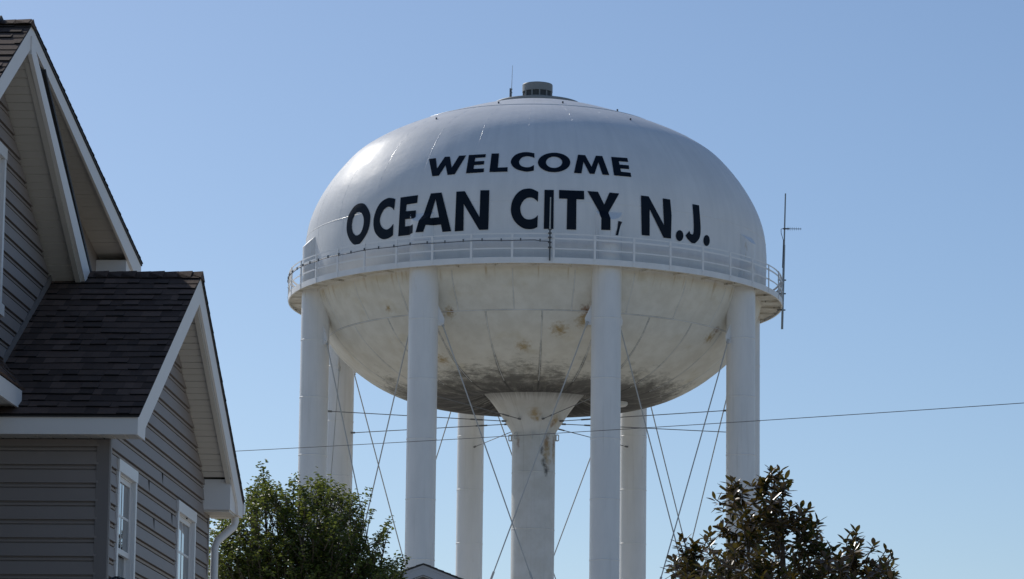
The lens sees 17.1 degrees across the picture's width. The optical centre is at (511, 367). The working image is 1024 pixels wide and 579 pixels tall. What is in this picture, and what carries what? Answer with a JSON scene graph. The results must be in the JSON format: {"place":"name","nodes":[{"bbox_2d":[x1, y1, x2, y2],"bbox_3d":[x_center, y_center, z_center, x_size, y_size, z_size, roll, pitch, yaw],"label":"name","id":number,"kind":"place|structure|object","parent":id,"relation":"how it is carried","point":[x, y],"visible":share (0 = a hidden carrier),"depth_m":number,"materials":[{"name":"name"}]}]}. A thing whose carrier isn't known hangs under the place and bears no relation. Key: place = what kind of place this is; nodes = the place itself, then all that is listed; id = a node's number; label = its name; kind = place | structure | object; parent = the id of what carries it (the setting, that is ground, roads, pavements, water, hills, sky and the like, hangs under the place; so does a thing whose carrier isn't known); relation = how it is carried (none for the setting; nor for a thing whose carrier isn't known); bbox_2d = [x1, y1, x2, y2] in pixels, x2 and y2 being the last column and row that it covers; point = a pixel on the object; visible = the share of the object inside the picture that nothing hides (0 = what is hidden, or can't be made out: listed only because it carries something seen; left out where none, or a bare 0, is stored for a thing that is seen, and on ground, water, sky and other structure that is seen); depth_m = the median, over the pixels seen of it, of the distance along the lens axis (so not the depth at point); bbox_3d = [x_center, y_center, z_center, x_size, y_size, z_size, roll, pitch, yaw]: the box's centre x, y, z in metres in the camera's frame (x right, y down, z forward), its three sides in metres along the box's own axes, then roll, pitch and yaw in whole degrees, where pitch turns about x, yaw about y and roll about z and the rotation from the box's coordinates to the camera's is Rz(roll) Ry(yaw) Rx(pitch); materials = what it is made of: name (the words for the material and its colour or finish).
{"place":"outdoors","nodes":[
{"label":"outdoors","id":0,"kind":"place"},
{"bbox_2d":[108,576,124,578],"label":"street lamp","id":1,"kind":"object","parent":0,"point":[116,577],"visible":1,"depth_m":25.02,"materials":[{"name":"black metal"}]},
{"bbox_2d":[0,16,245,578],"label":"grey house","id":2,"kind":"structure","parent":0,"point":[118,456],"depth_m":32.18,"materials":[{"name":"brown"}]},
{"bbox_2d":[0,141,7,316],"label":"window","id":3,"kind":"structure","parent":2,"relation":"in","point":[3,150],"depth_m":31.42,"materials":[{"name":"white plastic"}]},
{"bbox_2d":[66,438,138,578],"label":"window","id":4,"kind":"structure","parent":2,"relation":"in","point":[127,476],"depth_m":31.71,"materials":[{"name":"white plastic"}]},
{"bbox_2d":[174,500,196,578],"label":"window","id":5,"kind":"structure","parent":2,"relation":"in","point":[185,548],"depth_m":35.29,"materials":[{"name":"white plastic"}]},
{"bbox_2d":[0,0,1023,578],"label":"sky","id":6,"kind":"structure","parent":0,"point":[891,132],"materials":[{"name":"blue"}]},
{"bbox_2d":[287,81,782,578],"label":"water tower","id":7,"kind":"structure","parent":0,"point":[635,297],"depth_m":140.19,"materials":[{"name":"metal"}]},
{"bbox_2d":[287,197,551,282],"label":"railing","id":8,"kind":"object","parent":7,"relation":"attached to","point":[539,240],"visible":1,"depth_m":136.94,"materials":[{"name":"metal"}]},
{"bbox_2d":[509,65,512,96],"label":"roof antenna","id":9,"kind":"object","parent":7,"relation":"on","point":[510,94],"visible":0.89,"depth_m":148.04,"materials":[{"name":"metal"}]},
{"bbox_2d":[777,193,798,328],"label":"mast antenna","id":10,"kind":"object","parent":7,"relation":"attached to","point":[782,310],"visible":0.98,"depth_m":147.10,"materials":[{"name":"metal"}]},
{"bbox_2d":[242,403,1020,450],"bbox_3d":[1.406,1.020,57.496,72.209,0.851,0.012,-5,-10,33],"label":"overhead wire","id":11,"kind":"object","parent":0,"point":[639,428],"visible":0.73,"depth_m":56.92,"materials":[{"name":"black metal"}]},
{"label":"ground","id":12,"kind":"structure","parent":0,"visible":0},
{"bbox_2d":[208,459,409,578],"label":"pear tree","id":13,"kind":"object","parent":12,"relation":"on","point":[321,555],"visible":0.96,"depth_m":54.59,"materials":[{"name":"green plant"}]},
{"bbox_2d":[391,563,462,578],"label":"neighbour house","id":14,"kind":"structure","parent":12,"relation":"on","point":[423,571],"depth_m":80.19,"materials":[{"name":"grey"}]},
{"bbox_2d":[660,464,901,578],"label":"magnolia tree","id":15,"kind":"object","parent":12,"relation":"on","point":[753,535],"visible":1,"depth_m":59.91,"materials":[{"name":"green plant"}]}
]}

